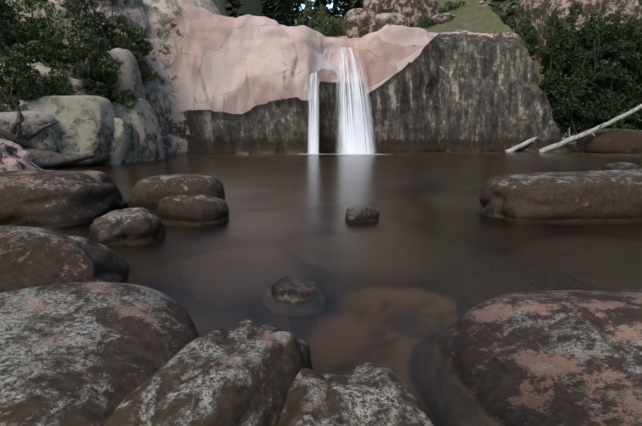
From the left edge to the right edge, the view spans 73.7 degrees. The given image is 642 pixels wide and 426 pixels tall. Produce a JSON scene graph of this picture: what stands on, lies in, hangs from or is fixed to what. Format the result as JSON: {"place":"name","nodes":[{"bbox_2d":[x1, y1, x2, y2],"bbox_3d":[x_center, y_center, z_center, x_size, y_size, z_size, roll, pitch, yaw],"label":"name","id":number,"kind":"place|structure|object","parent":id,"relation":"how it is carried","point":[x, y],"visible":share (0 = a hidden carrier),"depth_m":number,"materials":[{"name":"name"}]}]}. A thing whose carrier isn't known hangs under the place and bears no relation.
{"place":"outdoors","nodes":[
{"label":"outdoors","id":0,"kind":"place"},
{"bbox_2d":[294,0,337,16],"label":"sky","id":1,"kind":"structure","parent":0,"point":[330,6],"materials":[{"name":"white"}]},
{"bbox_2d":[0,0,641,171],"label":"terrain","id":2,"kind":"structure","parent":0,"point":[470,77],"depth_m":28.69,"materials":[{"name":"stone"}]},
{"bbox_2d":[0,28,26,59],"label":"bank block","id":3,"kind":"structure","parent":2,"relation":"on","point":[7,49],"depth_m":19.31,"materials":[{"name":"grey stone"}]},
{"bbox_2d":[0,111,62,153],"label":"bank block","id":4,"kind":"structure","parent":2,"relation":"on","point":[48,139],"depth_m":16.06,"materials":[{"name":"grey stone"}]},
{"bbox_2d":[0,58,76,108],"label":"bank block","id":5,"kind":"structure","parent":2,"relation":"on","point":[40,63],"depth_m":18.93,"materials":[{"name":"grey stone"}]},
{"bbox_2d":[6,0,74,64],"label":"bank block","id":6,"kind":"structure","parent":2,"relation":"on","point":[40,11],"depth_m":21.41,"materials":[{"name":"grey stone"}]},
{"bbox_2d":[0,96,93,168],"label":"driftwood","id":7,"kind":"object","parent":2,"relation":"on","point":[44,159],"visible":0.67,"depth_m":15.54,"materials":[{"name":"grey wood"}]},
{"bbox_2d":[1,95,117,166],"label":"bank block","id":8,"kind":"structure","parent":2,"relation":"on","point":[85,123],"depth_m":17.45,"materials":[{"name":"grey stone"}]},
{"bbox_2d":[0,170,128,226],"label":"boulder","id":9,"kind":"object","parent":2,"relation":"on","point":[36,198],"visible":0.62,"depth_m":6.64,"materials":[{"name":"brown stone"}]},
{"bbox_2d":[0,226,129,292],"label":"boulder","id":10,"kind":"object","parent":2,"relation":"on","point":[33,257],"visible":0.42,"depth_m":3.33,"materials":[{"name":"brown stone"}]},
{"bbox_2d":[56,18,91,66],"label":"bank block","id":11,"kind":"structure","parent":2,"relation":"on","point":[58,26],"depth_m":21.47,"materials":[{"name":"grey stone"}]},
{"bbox_2d":[34,65,115,98],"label":"bank block","id":12,"kind":"structure","parent":2,"relation":"on","point":[79,88],"depth_m":18.86,"materials":[{"name":"grey stone"}]},
{"bbox_2d":[0,281,198,425],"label":"boulder","id":13,"kind":"object","parent":2,"relation":"on","point":[89,353],"visible":0.73,"depth_m":1.86,"materials":[{"name":"stone"}]},
{"bbox_2d":[85,48,144,98],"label":"bank block","id":14,"kind":"structure","parent":2,"relation":"on","point":[128,74],"depth_m":21.36,"materials":[{"name":"grey stone"}]},
{"bbox_2d":[95,117,138,163],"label":"bank block","id":15,"kind":"structure","parent":2,"relation":"on","point":[124,145],"depth_m":18.84,"materials":[{"name":"grey stone"}]},
{"bbox_2d":[110,98,164,160],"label":"bank block","id":16,"kind":"structure","parent":2,"relation":"on","point":[140,117],"depth_m":21.23,"materials":[{"name":"grey stone"}]},
{"bbox_2d":[104,319,312,425],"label":"boulder","id":17,"kind":"object","parent":2,"relation":"on","point":[243,373],"visible":0.9,"depth_m":1.68,"materials":[{"name":"stone"}]},
{"bbox_2d":[307,73,318,153],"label":"waterfall","id":18,"kind":"object","parent":2,"relation":"on","point":[313,145],"visible":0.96,"depth_m":27.17,"materials":[{"name":"white liquid"}]},
{"bbox_2d":[0,0,641,138],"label":"bushes","id":19,"kind":"object","parent":2,"relation":"on","point":[574,131],"visible":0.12,"depth_m":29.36,"materials":[{"name":"green plant"}]},
{"bbox_2d":[342,8,375,38],"bbox_3d":[3.344,-15.878,37.076,3.168,3.211,2.979,0,11,1],"label":"boulder","id":20,"kind":"object","parent":2,"relation":"on","point":[358,20],"visible":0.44,"depth_m":35.70,"materials":[{"name":"brown stone"}]},
{"bbox_2d":[222,0,517,28],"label":"trees","id":21,"kind":"object","parent":2,"relation":"on","point":[274,7],"depth_m":51.47,"materials":[{"name":"green plant"}]},
{"bbox_2d":[363,0,392,14],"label":"boulder","id":22,"kind":"object","parent":2,"relation":"on","point":[379,6],"visible":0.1,"depth_m":38.54,"materials":[{"name":"stone"}]},
{"bbox_2d":[368,13,409,32],"bbox_3d":[5.671,-15.313,36.001,3.471,2.632,3.097,0,11,1],"label":"boulder","id":23,"kind":"object","parent":2,"relation":"on","point":[378,22],"visible":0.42,"depth_m":34.66,"materials":[{"name":"stone"}]},
{"bbox_2d":[390,0,439,26],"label":"boulder","id":24,"kind":"object","parent":2,"relation":"on","point":[411,11],"visible":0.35,"depth_m":36.31,"materials":[{"name":"stone"}]},
{"bbox_2d":[430,13,455,24],"bbox_3d":[10.460,-16.425,36.937,2.271,1.288,1.938,0,11,1],"label":"boulder","id":25,"kind":"object","parent":2,"relation":"on","point":[442,18],"visible":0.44,"depth_m":36.04,"materials":[{"name":"stone"}]},
{"bbox_2d":[504,135,540,151],"bbox_3d":[14.162,-4.839,29.396,3.142,1.784,0.595,-2,11,-9],"label":"fallen log","id":26,"kind":"object","parent":2,"relation":"on","point":[520,146],"visible":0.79,"depth_m":29.37,"materials":[{"name":"white wood"}]},
{"bbox_2d":[513,0,549,60],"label":"boulder","id":27,"kind":"object","parent":2,"relation":"on","point":[522,6],"visible":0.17,"depth_m":39.62,"materials":[{"name":"stone"}]},
{"bbox_2d":[435,288,641,425],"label":"boulder","id":28,"kind":"object","parent":2,"relation":"on","point":[551,358],"visible":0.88,"depth_m":2.36,"materials":[{"name":"brown stone"}]},
{"bbox_2d":[537,0,602,64],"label":"boulder","id":29,"kind":"object","parent":2,"relation":"on","point":[560,9],"visible":0.19,"depth_m":37.28,"materials":[{"name":"stone"}]},
{"bbox_2d":[577,128,641,153],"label":"shore rock","id":30,"kind":"object","parent":2,"relation":"on","point":[607,141],"visible":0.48,"depth_m":27.50,"materials":[{"name":"brown stone"}]},
{"bbox_2d":[601,0,641,34],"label":"boulder","id":31,"kind":"object","parent":2,"relation":"on","point":[633,8],"visible":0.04,"depth_m":37.19,"materials":[{"name":"stone"}]},
{"bbox_2d":[18,152,641,425],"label":"water","id":32,"kind":"structure","parent":0,"point":[418,267],"depth_m":5.12,"materials":[{"name":"brown liquid"}]},
{"bbox_2d":[89,207,165,244],"bbox_3d":[-2.622,0.335,5.834,0.952,0.752,0.709,-3,11,-17],"label":"boulder","id":33,"kind":"object","parent":32,"relation":"in","point":[128,225],"visible":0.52,"depth_m":5.57,"materials":[{"name":"brown stone"}]},
{"bbox_2d":[129,174,224,210],"bbox_3d":[-2.774,-0.217,8.356,1.812,1.081,1.396,0,11,1],"label":"boulder","id":34,"kind":"object","parent":32,"relation":"in","point":[149,193],"visible":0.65,"depth_m":7.71,"materials":[{"name":"stone"}]},
{"bbox_2d":[157,195,228,223],"bbox_3d":[-2.129,0.070,7.166,1.216,0.766,0.891,4,12,22],"label":"boulder","id":35,"kind":"object","parent":32,"relation":"in","point":[199,209],"visible":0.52,"depth_m":6.81,"materials":[{"name":"brown stone"}]},
{"bbox_2d":[270,276,319,300],"bbox_3d":[-0.242,0.856,3.912,0.567,0.495,0.617,0,11,1],"label":"rock","id":36,"kind":"object","parent":32,"relation":"in","point":[290,288],"visible":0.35,"depth_m":3.73,"materials":[{"name":"grey stone"}]},
{"bbox_2d":[278,362,433,425],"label":"boulder","id":37,"kind":"object","parent":32,"relation":"in","point":[366,394],"visible":0.83,"depth_m":1.72,"materials":[{"name":"grey stone"}]},
{"bbox_2d":[335,153,388,154],"bbox_3d":[2.215,-3.658,26.649,5.600,0.001,3.000,0,11,1],"label":"waterfall foam","id":38,"kind":"object","parent":32,"relation":"on","point":[357,154],"visible":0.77,"depth_m":26.35,"materials":[{"name":"white"}]},
{"bbox_2d":[335,47,376,153],"bbox_3d":[2.277,-7.200,27.273,2.800,6.748,1.740,0,11,1],"label":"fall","id":39,"kind":"object","parent":38,"relation":"on","point":[353,132],"visible":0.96,"depth_m":27.05,"materials":[{"name":"white liquid"}]},
{"bbox_2d":[313,47,346,72],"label":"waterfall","id":40,"kind":"structure","parent":39,"relation":"attached to","point":[332,62],"depth_m":27.18,"materials":[{"name":"white liquid"}]},
{"bbox_2d":[345,205,379,221],"bbox_3d":[0.679,0.101,7.117,0.594,0.450,0.652,0,11,1],"label":"rock","id":41,"kind":"object","parent":32,"relation":"in","point":[357,213],"visible":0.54,"depth_m":6.89,"materials":[{"name":"grey stone"}]},
{"bbox_2d":[479,169,641,220],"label":"boulder","id":42,"kind":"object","parent":32,"relation":"in","point":[582,196],"depth_m":6.94,"materials":[{"name":"brown stone"}]},
{"bbox_2d":[539,104,641,152],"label":"fallen log","id":43,"kind":"object","parent":32,"relation":"in","point":[569,139],"visible":0.98,"depth_m":27.45,"materials":[{"name":"white wood"}]},
{"bbox_2d":[602,162,641,169],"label":"rock","id":44,"kind":"object","parent":32,"relation":"in","point":[618,165],"visible":0.42,"depth_m":15.41,"materials":[{"name":"stone"}]}
]}

